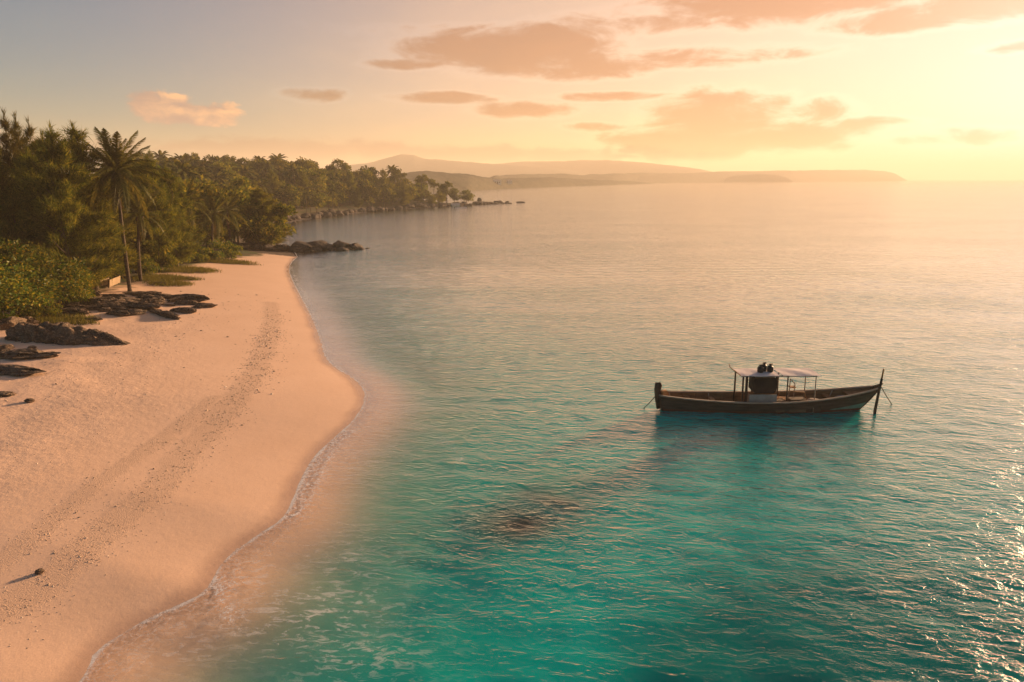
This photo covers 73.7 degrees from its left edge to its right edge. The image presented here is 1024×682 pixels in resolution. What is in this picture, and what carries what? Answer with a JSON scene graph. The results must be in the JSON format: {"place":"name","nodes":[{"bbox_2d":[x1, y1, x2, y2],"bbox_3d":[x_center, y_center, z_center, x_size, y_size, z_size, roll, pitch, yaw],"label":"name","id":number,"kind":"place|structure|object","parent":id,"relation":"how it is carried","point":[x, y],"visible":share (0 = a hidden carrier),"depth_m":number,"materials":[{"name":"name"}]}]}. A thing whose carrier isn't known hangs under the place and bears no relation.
{"place":"outdoors","nodes":[
{"label":"outdoors","id":0,"kind":"place"},
{"bbox_2d":[0,194,607,681],"bbox_3d":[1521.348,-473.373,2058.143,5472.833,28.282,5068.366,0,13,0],"label":"beach","id":1,"kind":"structure","parent":0,"point":[244,480],"depth_m":24.03,"materials":[{"name":"sand"}]},
{"bbox_2d":[0,300,24,318],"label":"shrub","id":2,"kind":"object","parent":1,"relation":"on","point":[4,316],"visible":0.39,"depth_m":45.36,"materials":[{"name":"green plant"}]},
{"bbox_2d":[0,106,25,185],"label":"casuarina tree","id":3,"kind":"object","parent":1,"relation":"on","point":[6,140],"visible":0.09,"depth_m":63.30,"materials":[{"name":"green plant"}]},
{"bbox_2d":[0,316,26,329],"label":"beach rock","id":4,"kind":"object","parent":1,"relation":"on","point":[8,322],"visible":0.63,"depth_m":44.54,"materials":[{"name":"stone"}]},
{"bbox_2d":[0,349,33,358],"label":"beach rock","id":5,"kind":"object","parent":1,"relation":"on","point":[17,354],"visible":0.91,"depth_m":37.78,"materials":[{"name":"stone"}]},
{"bbox_2d":[8,109,27,157],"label":"casuarina tree","id":6,"kind":"object","parent":1,"relation":"on","point":[18,132],"visible":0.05,"depth_m":65.96,"materials":[{"name":"green plant"}]},
{"bbox_2d":[0,158,39,258],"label":"casuarina tree","id":7,"kind":"object","parent":1,"relation":"on","point":[3,181],"visible":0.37,"depth_m":54.47,"materials":[{"name":"green plant"}]},
{"bbox_2d":[0,179,41,245],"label":"casuarina tree","id":8,"kind":"object","parent":1,"relation":"on","point":[10,199],"visible":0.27,"depth_m":54.58,"materials":[{"name":"green plant"}]},
{"bbox_2d":[0,364,45,375],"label":"beach rock","id":9,"kind":"object","parent":1,"relation":"on","point":[11,369],"visible":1,"depth_m":34.81,"materials":[{"name":"stone"}]},
{"bbox_2d":[6,146,46,247],"bbox_3d":[-40.920,-10.644,59.491,7.820,12.566,7.523,3,14,12],"label":"casuarina tree","id":10,"kind":"object","parent":1,"relation":"on","point":[21,173],"visible":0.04,"depth_m":57.63,"materials":[{"name":"green plant"}]},
{"bbox_2d":[12,302,44,317],"bbox_3d":[-33.591,-2.022,47.164,2.150,1.742,1.999,-5,14,-20],"label":"shrub","id":11,"kind":"object","parent":1,"relation":"on","point":[35,309],"visible":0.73,"depth_m":47.16,"materials":[{"name":"green plant"}]},
{"bbox_2d":[0,259,59,315],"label":"sea almond bush","id":12,"kind":"object","parent":1,"relation":"on","point":[18,295],"visible":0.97,"depth_m":45.22,"materials":[{"name":"green plant"}]},
{"bbox_2d":[17,116,49,191],"bbox_3d":[-43.217,-12.774,62.569,5.037,15.394,5.186,4,14,16],"label":"casuarina tree","id":13,"kind":"object","parent":1,"relation":"on","point":[29,132],"visible":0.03,"depth_m":61.27,"materials":[{"name":"green plant"}]},
{"bbox_2d":[24,351,60,358],"bbox_3d":[-26.416,0.824,38.273,2.085,0.421,0.985,-5,14,-22],"label":"rock","id":14,"kind":"object","parent":1,"relation":"on","point":[44,354],"visible":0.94,"depth_m":38.08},
{"bbox_2d":[27,299,62,315],"bbox_3d":[-33.201,-2.333,48.784,2.097,1.753,1.929,2,14,8],"label":"shrub","id":15,"kind":"object","parent":1,"relation":"on","point":[48,311],"visible":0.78,"depth_m":48.66,"materials":[{"name":"green plant"}]},
{"bbox_2d":[0,237,92,311],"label":"sea almond bush","id":16,"kind":"object","parent":1,"relation":"on","point":[11,254],"visible":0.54,"depth_m":49.03,"materials":[{"name":"green plant"}]},
{"bbox_2d":[4,321,129,345],"bbox_3d":[-27.337,-0.449,42.392,7.605,1.523,2.797,0,13,0],"label":"beach rock","id":17,"kind":"object","parent":1,"relation":"on","point":[58,333],"visible":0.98,"depth_m":41.69,"materials":[{"name":"stone"}]},
{"bbox_2d":[34,179,102,287],"bbox_3d":[-38.033,-8.714,56.986,5.606,10.085,6.453,-11,17,-39],"label":"casuarina tree","id":18,"kind":"object","parent":1,"relation":"on","point":[46,241],"visible":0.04,"depth_m":56.02,"materials":[{"name":"green plant"}]},
{"bbox_2d":[6,119,134,291],"bbox_3d":[-36.560,-10.472,55.411,8.017,14.424,9.229,3,14,12],"label":"casuarina tree","id":19,"kind":"object","parent":1,"relation":"on","point":[60,210],"visible":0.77,"depth_m":54.20,"materials":[{"name":"green plant"}]},
{"bbox_2d":[47,262,98,304],"bbox_3d":[-34.248,-4.302,52.561,5.905,3.612,5.250,9,16,35],"label":"sea almond bush","id":20,"kind":"object","parent":1,"relation":"on","point":[85,277],"visible":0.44,"depth_m":52.37,"materials":[{"name":"green plant"}]},
{"bbox_2d":[58,307,91,314],"bbox_3d":[-32.649,-2.251,50.702,3.122,0.540,1.366,4,14,15],"label":"beach rock","id":21,"kind":"object","parent":1,"relation":"on","point":[75,310],"visible":0.88,"depth_m":50.13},
{"bbox_2d":[37,120,144,289],"bbox_3d":[-37.124,-11.470,58.824,8.120,14.832,8.308,3,14,12],"label":"casuarina tree","id":22,"kind":"object","parent":1,"relation":"on","point":[74,135],"visible":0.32,"depth_m":58.03,"materials":[{"name":"green plant"}]},
{"bbox_2d":[78,298,105,305],"bbox_3d":[-33.108,-3.039,53.645,3.804,0.724,1.557,4,14,15],"label":"beach rock","id":23,"kind":"object","parent":1,"relation":"on","point":[95,301],"visible":0.43,"depth_m":53.17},
{"bbox_2d":[86,303,126,309],"bbox_3d":[-31.166,-2.630,52.381,3.189,0.557,1.262,-5,14,-19],"label":"rock","id":24,"kind":"object","parent":1,"relation":"on","point":[97,306],"visible":0.75,"depth_m":52.14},
{"bbox_2d":[83,173,131,287],"bbox_3d":[-37.734,-9.965,60.305,6.624,11.065,6.886,-1,13,-5],"label":"casuarina tree","id":25,"kind":"object","parent":1,"relation":"on","point":[107,243],"visible":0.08,"depth_m":61.27,"materials":[{"name":"green plant"}]},
{"bbox_2d":[108,275,119,287],"bbox_3d":[-36.787,-5.399,63.120,0.167,1.060,2.727,6,12,-13],"label":"timber panel","id":26,"kind":"object","parent":1,"relation":"on","point":[115,280],"visible":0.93,"depth_m":62.93,"materials":[{"name":"beige wood"}]},
{"bbox_2d":[105,310,129,315],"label":"beach rock","id":27,"kind":"object","parent":1,"relation":"on","point":[120,312],"visible":0.98,"depth_m":50.31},
{"bbox_2d":[65,126,176,291],"bbox_3d":[-34.158,-11.238,59.472,9.057,14.446,8.996,0,13,0],"label":"coconut palm","id":28,"kind":"object","parent":1,"relation":"on","point":[112,158],"visible":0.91,"depth_m":58.22,"materials":[{"name":"green plant"}]},
{"bbox_2d":[100,180,147,277],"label":"casuarina tree","id":29,"kind":"object","parent":1,"relation":"on","point":[130,234],"visible":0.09,"depth_m":67.78,"materials":[{"name":"green plant"}]},
{"bbox_2d":[9,257,260,324],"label":"grass","id":30,"kind":"structure","parent":1,"relation":"on","point":[179,280],"depth_m":68.24,"materials":[{"name":"plant"}]},
{"bbox_2d":[123,302,160,308],"bbox_3d":[-29.041,-2.731,53.410,4.240,0.633,1.402,5,14,20],"label":"beach rock","id":31,"kind":"object","parent":1,"relation":"on","point":[138,305],"visible":0.88,"depth_m":52.92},
{"bbox_2d":[112,186,172,280],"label":"coconut palm","id":32,"kind":"object","parent":1,"relation":"on","point":[140,219],"visible":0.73,"depth_m":65.87,"materials":[{"name":"green plant"}]},
{"bbox_2d":[126,220,169,272],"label":"leafy tree","id":33,"kind":"object","parent":1,"relation":"on","point":[132,242],"visible":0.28,"depth_m":71.31,"materials":[{"name":"green plant"}]},
{"bbox_2d":[135,257,161,274],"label":"shrub","id":34,"kind":"object","parent":1,"relation":"on","point":[149,269],"visible":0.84,"depth_m":69.61,"materials":[{"name":"green plant"}]},
{"bbox_2d":[0,287,299,648],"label":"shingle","id":35,"kind":"object","parent":1,"relation":"on","point":[48,584],"visible":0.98,"depth_m":28.83,"materials":[{"name":"sand"}]},
{"bbox_2d":[127,152,195,271],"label":"casuarina tree","id":36,"kind":"object","parent":1,"relation":"on","point":[169,218],"visible":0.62,"depth_m":72.51,"materials":[{"name":"green plant"}]},
{"bbox_2d":[150,251,172,272],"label":"shrub","id":37,"kind":"object","parent":1,"relation":"on","point":[162,264],"visible":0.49,"depth_m":73.70,"materials":[{"name":"green plant"}]},
{"bbox_2d":[125,165,200,216],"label":"leafy tree","id":38,"kind":"object","parent":1,"relation":"on","point":[195,210],"visible":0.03,"depth_m":89.75,"materials":[{"name":"green plant"}]},
{"bbox_2d":[149,310,179,319],"bbox_3d":[-26.060,-2.029,51.289,4.213,0.540,0.939,10,17,36],"label":"beach rock","id":39,"kind":"object","parent":1,"relation":"on","point":[169,314],"visible":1,"depth_m":50.55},
{"bbox_2d":[156,164,206,266],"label":"casuarina tree","id":40,"kind":"object","parent":1,"relation":"on","point":[184,253],"visible":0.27,"depth_m":76.99,"materials":[{"name":"green plant"}]},
{"bbox_2d":[160,158,203,182],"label":"headland palm","id":41,"kind":"object","parent":1,"relation":"on","point":[181,169],"visible":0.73,"depth_m":128.33,"materials":[{"name":"green plant"}]},
{"bbox_2d":[169,307,196,313],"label":"beach rock","id":42,"kind":"object","parent":1,"relation":"on","point":[187,310],"visible":0.96,"depth_m":52.66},
{"bbox_2d":[174,153,192,164],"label":"headland palm","id":43,"kind":"object","parent":1,"relation":"on","point":[181,159],"visible":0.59,"depth_m":204.06,"materials":[{"name":"green plant"}]},
{"bbox_2d":[166,294,209,301],"bbox_3d":[-28.107,-3.679,58.415,5.561,0.804,1.478,4,14,18],"label":"beach rock","id":44,"kind":"object","parent":1,"relation":"on","point":[197,297],"visible":0.68,"depth_m":57.65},
{"bbox_2d":[174,179,209,232],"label":"leafy tree","id":45,"kind":"object","parent":1,"relation":"on","point":[185,184],"visible":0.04,"depth_m":95.31,"materials":[{"name":"green plant"}]},
{"bbox_2d":[185,221,207,241],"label":"leafy tree","id":46,"kind":"object","parent":1,"relation":"on","point":[204,230],"visible":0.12,"depth_m":89.08,"materials":[{"name":"green plant"}]},
{"bbox_2d":[174,177,220,244],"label":"coconut palm","id":47,"kind":"object","parent":1,"relation":"on","point":[196,204],"visible":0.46,"depth_m":83.64,"materials":[{"name":"green plant"}]},
{"bbox_2d":[188,243,212,261],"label":"shrub","id":48,"kind":"object","parent":1,"relation":"on","point":[202,254],"visible":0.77,"depth_m":83.31,"materials":[{"name":"green plant"}]},
{"bbox_2d":[185,166,216,184],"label":"headland palm","id":49,"kind":"object","parent":1,"relation":"on","point":[197,170],"visible":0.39,"depth_m":141.31,"materials":[{"name":"green plant"}]},
{"bbox_2d":[192,159,214,171],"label":"headland palm","id":50,"kind":"object","parent":1,"relation":"on","point":[201,164],"visible":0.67,"depth_m":198.47,"materials":[{"name":"green plant"}]},
{"bbox_2d":[194,220,227,246],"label":"leafy tree","id":51,"kind":"object","parent":1,"relation":"on","point":[208,229],"visible":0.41,"depth_m":95.05,"materials":[{"name":"green plant"}]},
{"bbox_2d":[192,174,234,235],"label":"leafy tree","id":52,"kind":"object","parent":1,"relation":"on","point":[212,188],"visible":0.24,"depth_m":104.13,"materials":[{"name":"green plant"}]},
{"bbox_2d":[205,239,227,259],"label":"shrub","id":53,"kind":"object","parent":1,"relation":"on","point":[215,254],"visible":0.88,"depth_m":85.99,"materials":[{"name":"green plant"}]},
{"bbox_2d":[194,187,241,249],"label":"coconut palm","id":54,"kind":"object","parent":1,"relation":"on","point":[213,209],"visible":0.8,"depth_m":89.63,"materials":[{"name":"green plant"}]},
{"bbox_2d":[205,160,232,173],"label":"headland tree","id":55,"kind":"object","parent":1,"relation":"on","point":[213,165],"visible":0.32,"depth_m":214.68,"materials":[{"name":"green plant"}]},
{"bbox_2d":[208,171,230,185],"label":"headland palm","id":56,"kind":"object","parent":1,"relation":"on","point":[220,177],"visible":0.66,"depth_m":177.49,"materials":[{"name":"green plant"}]},
{"bbox_2d":[209,212,243,241],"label":"leafy tree","id":57,"kind":"object","parent":1,"relation":"on","point":[233,233],"visible":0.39,"depth_m":99.58,"materials":[{"name":"green plant"}]},
{"bbox_2d":[201,188,254,241],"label":"coconut palm","id":58,"kind":"object","parent":1,"relation":"on","point":[232,201],"visible":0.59,"depth_m":97.56,"materials":[{"name":"green plant"}]},
{"bbox_2d":[218,240,242,258],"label":"shrub","id":59,"kind":"object","parent":1,"relation":"on","point":[233,248],"visible":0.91,"depth_m":88.62,"materials":[{"name":"green plant"}]},
{"bbox_2d":[220,169,249,185],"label":"headland tree","id":60,"kind":"object","parent":1,"relation":"on","point":[231,173],"visible":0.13,"depth_m":184.58,"materials":[{"name":"green plant"}]},
{"bbox_2d":[223,175,256,197],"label":"headland tree","id":61,"kind":"object","parent":1,"relation":"on","point":[239,182],"visible":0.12,"depth_m":134.19,"materials":[{"name":"green plant"}]},
{"bbox_2d":[225,189,254,242],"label":"headland tree","id":62,"kind":"object","parent":1,"relation":"on","point":[240,195],"visible":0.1,"depth_m":108.28,"materials":[{"name":"green plant"}]},
{"bbox_2d":[237,164,257,179],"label":"headland palm","id":63,"kind":"object","parent":1,"relation":"on","point":[245,170],"visible":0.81,"depth_m":203.98,"materials":[{"name":"green plant"}]},
{"bbox_2d":[228,197,270,241],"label":"waterside tree","id":64,"kind":"object","parent":1,"relation":"on","point":[250,221],"visible":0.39,"depth_m":103.86,"materials":[{"name":"green plant"}]},
{"bbox_2d":[234,220,271,249],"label":"waterside tree","id":65,"kind":"object","parent":1,"relation":"on","point":[253,237],"visible":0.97,"depth_m":101.39,"materials":[{"name":"green plant"}]},
{"bbox_2d":[233,186,295,243],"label":"waterside tree","id":66,"kind":"object","parent":1,"relation":"on","point":[261,198],"visible":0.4,"depth_m":105.50,"materials":[{"name":"green plant"}]},
{"bbox_2d":[259,159,276,174],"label":"headland palm","id":67,"kind":"object","parent":1,"relation":"on","point":[267,164],"visible":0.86,"depth_m":236.33,"materials":[{"name":"green plant"}]},
{"bbox_2d":[257,221,284,244],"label":"waterside tree","id":68,"kind":"object","parent":1,"relation":"on","point":[278,232],"visible":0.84,"depth_m":103.24,"materials":[{"name":"green plant"}]},
{"bbox_2d":[265,169,282,197],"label":"headland tree","id":69,"kind":"object","parent":1,"relation":"on","point":[275,184],"visible":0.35,"depth_m":200.56,"materials":[{"name":"green plant"}]},
{"bbox_2d":[259,156,289,173],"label":"headland tree","id":70,"kind":"object","parent":1,"relation":"on","point":[280,165],"visible":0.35,"depth_m":244.40,"materials":[{"name":"green plant"}]},
{"bbox_2d":[261,198,296,237],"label":"waterside tree","id":71,"kind":"object","parent":1,"relation":"on","point":[284,208],"visible":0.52,"depth_m":107.22,"materials":[{"name":"green plant"}]},
{"bbox_2d":[273,184,302,206],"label":"headland tree","id":72,"kind":"object","parent":1,"relation":"on","point":[293,196],"visible":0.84,"depth_m":195.06,"materials":[{"name":"green plant"}]},
{"bbox_2d":[281,163,308,181],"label":"headland palm","id":73,"kind":"object","parent":1,"relation":"on","point":[293,169],"visible":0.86,"depth_m":218.04,"materials":[{"name":"green plant"}]},
{"bbox_2d":[283,164,315,185],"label":"headland tree","id":74,"kind":"object","parent":1,"relation":"on","point":[308,174],"visible":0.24,"depth_m":226.34,"materials":[{"name":"green plant"}]},
{"bbox_2d":[285,156,314,168],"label":"headland tree","id":75,"kind":"object","parent":1,"relation":"on","point":[302,162],"visible":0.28,"depth_m":255.96,"materials":[{"name":"green plant"}]},
{"bbox_2d":[290,241,313,249],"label":"boulder","id":76,"kind":"object","parent":1,"relation":"on","point":[304,244],"visible":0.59,"depth_m":105.20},
{"bbox_2d":[295,168,310,207],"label":"headland tree","id":77,"kind":"object","parent":1,"relation":"on","point":[303,182],"visible":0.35,"depth_m":217.05,"materials":[{"name":"green plant"}]},
{"bbox_2d":[299,179,328,192],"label":"headland tree","id":78,"kind":"object","parent":1,"relation":"on","point":[314,186],"visible":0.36,"depth_m":221.85,"materials":[{"name":"green plant"}]},
{"bbox_2d":[301,188,332,212],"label":"headland tree","id":79,"kind":"object","parent":1,"relation":"on","point":[319,199],"visible":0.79,"depth_m":207.02,"materials":[{"name":"green plant"}]},
{"bbox_2d":[309,172,327,193],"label":"headland tree","id":80,"kind":"object","parent":1,"relation":"on","point":[318,175],"visible":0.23,"depth_m":228.22,"materials":[{"name":"green plant"}]},
{"bbox_2d":[312,169,334,189],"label":"headland tree","id":81,"kind":"object","parent":1,"relation":"on","point":[321,171],"visible":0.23,"depth_m":235.60,"materials":[{"name":"green plant"}]},
{"bbox_2d":[317,190,338,208],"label":"headland tree","id":82,"kind":"object","parent":1,"relation":"on","point":[328,203],"visible":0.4,"depth_m":222.92,"materials":[{"name":"green plant"}]},
{"bbox_2d":[325,186,338,208],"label":"headland palm","id":83,"kind":"object","parent":1,"relation":"on","point":[331,191],"visible":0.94,"depth_m":212.36,"materials":[{"name":"green plant"}]},
{"bbox_2d":[325,158,354,174],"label":"headland tree","id":84,"kind":"object","parent":1,"relation":"on","point":[340,163],"visible":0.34,"depth_m":279.68,"materials":[{"name":"green plant"}]},
{"bbox_2d":[344,171,357,203],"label":"headland tree","id":85,"kind":"object","parent":1,"relation":"on","point":[351,183],"visible":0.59,"depth_m":247.55,"materials":[{"name":"green plant"}]},
{"bbox_2d":[347,170,376,197],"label":"headland tree","id":86,"kind":"object","parent":1,"relation":"on","point":[367,175],"visible":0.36,"depth_m":259.62,"materials":[{"name":"green plant"}]},
{"bbox_2d":[353,174,374,199],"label":"headland tree","id":87,"kind":"object","parent":1,"relation":"on","point":[360,181],"visible":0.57,"depth_m":255.41,"materials":[{"name":"green plant"}]},
{"bbox_2d":[375,169,391,202],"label":"headland tree","id":88,"kind":"object","parent":1,"relation":"on","point":[383,179],"visible":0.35,"depth_m":261.21,"materials":[{"name":"green plant"}]},
{"bbox_2d":[376,183,396,206],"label":"headland tree","id":89,"kind":"object","parent":1,"relation":"on","point":[388,197],"visible":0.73,"depth_m":253.07,"materials":[{"name":"green plant"}]},
{"bbox_2d":[390,167,406,182],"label":"tall tree","id":90,"kind":"object","parent":1,"relation":"on","point":[394,171],"visible":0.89,"depth_m":277.47,"materials":[{"name":"green plant"}]},
{"bbox_2d":[396,180,410,205],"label":"headland tree","id":91,"kind":"object","parent":1,"relation":"on","point":[403,195],"visible":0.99,"depth_m":257.30,"materials":[{"name":"green plant"}]},
{"bbox_2d":[400,184,419,201],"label":"headland tree","id":92,"kind":"object","parent":1,"relation":"on","point":[413,189],"visible":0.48,"depth_m":263.49,"materials":[{"name":"green plant"}]},
{"bbox_2d":[413,174,428,198],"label":"tall tree","id":93,"kind":"object","parent":1,"relation":"on","point":[424,178],"visible":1,"depth_m":279.50,"materials":[{"name":"green plant"}]},
{"bbox_2d":[449,188,460,201],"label":"headland tree","id":94,"kind":"object","parent":1,"relation":"on","point":[453,195],"visible":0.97,"depth_m":286.97,"materials":[{"name":"green plant"}]},
{"bbox_2d":[459,189,474,201],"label":"headland tree","id":95,"kind":"object","parent":1,"relation":"on","point":[467,197],"visible":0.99,"depth_m":290.86,"materials":[{"name":"green plant"}]},
{"bbox_2d":[337,154,587,178],"bbox_3d":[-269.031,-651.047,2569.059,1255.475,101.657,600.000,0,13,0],"label":"mountain","id":96,"kind":"structure","parent":0,"point":[405,163],"depth_m":2388.83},
{"bbox_2d":[0,0,1023,179],"label":"sky","id":97,"kind":"structure","parent":0,"point":[908,89],"materials":[{"name":"orange"}]},
{"bbox_2d":[389,171,653,191],"bbox_3d":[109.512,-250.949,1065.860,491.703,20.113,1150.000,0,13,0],"label":"shore","id":98,"kind":"structure","parent":0,"point":[461,182],"depth_m":727.51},
{"bbox_2d":[79,180,1023,681],"bbox_3d":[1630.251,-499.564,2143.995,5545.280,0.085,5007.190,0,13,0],"label":"sea","id":99,"kind":"structure","parent":0,"point":[885,542],"depth_m":32.77,"materials":[{"name":"liquid"}]},
{"bbox_2d":[307,240,332,249],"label":"boulder","id":100,"kind":"object","parent":99,"relation":"in","point":[323,245],"visible":0.68,"depth_m":106.80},
{"bbox_2d":[333,240,350,247],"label":"boulder","id":101,"kind":"object","parent":99,"relation":"in","point":[338,243],"visible":0.64,"depth_m":108.24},
{"bbox_2d":[724,174,793,181],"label":"island","id":102,"kind":"structure","parent":99,"relation":"on","point":[758,178],"depth_m":2107.07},
{"bbox_2d":[654,364,882,412],"bbox_3d":[12.453,2.513,33.230,11.081,2.547,1.860,0,13,0],"label":"wooden boat","id":103,"kind":"object","parent":99,"relation":"on","point":[764,394],"visible":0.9,"depth_m":32.88,"materials":[{"name":"paint"}]},
{"bbox_2d":[787,396,806,411],"bbox_3d":[13.710,3.060,32.929,0.800,0.640,0.480,0,13,-2],"label":"crate","id":104,"kind":"object","parent":103,"relation":"on","point":[802,398],"visible":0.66,"depth_m":32.75,"materials":[{"name":"brown wood"}]},
{"bbox_2d":[873,369,884,413],"bbox_3d":[17.501,4.352,33.027,0.279,6.223,0.150,0,13,0],"label":"stake","id":105,"kind":"object","parent":99,"relation":"in","point":[877,398],"visible":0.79,"depth_m":32.56,"materials":[{"name":"brown wood"}]},
{"bbox_2d":[490,173,668,180],"bbox_3d":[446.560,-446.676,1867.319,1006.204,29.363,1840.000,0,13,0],"label":"distant hills","id":106,"kind":"structure","parent":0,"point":[625,177],"depth_m":1431.19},
{"bbox_2d":[501,160,710,173],"bbox_3d":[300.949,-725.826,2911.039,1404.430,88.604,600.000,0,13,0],"label":"mountain ridge","id":107,"kind":"structure","parent":0,"point":[600,167],"depth_m":2738.98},
{"bbox_2d":[635,170,906,182],"bbox_3d":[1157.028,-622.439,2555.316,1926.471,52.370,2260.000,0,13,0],"label":"headland","id":108,"kind":"structure","parent":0,"point":[827,175],"depth_m":2504.31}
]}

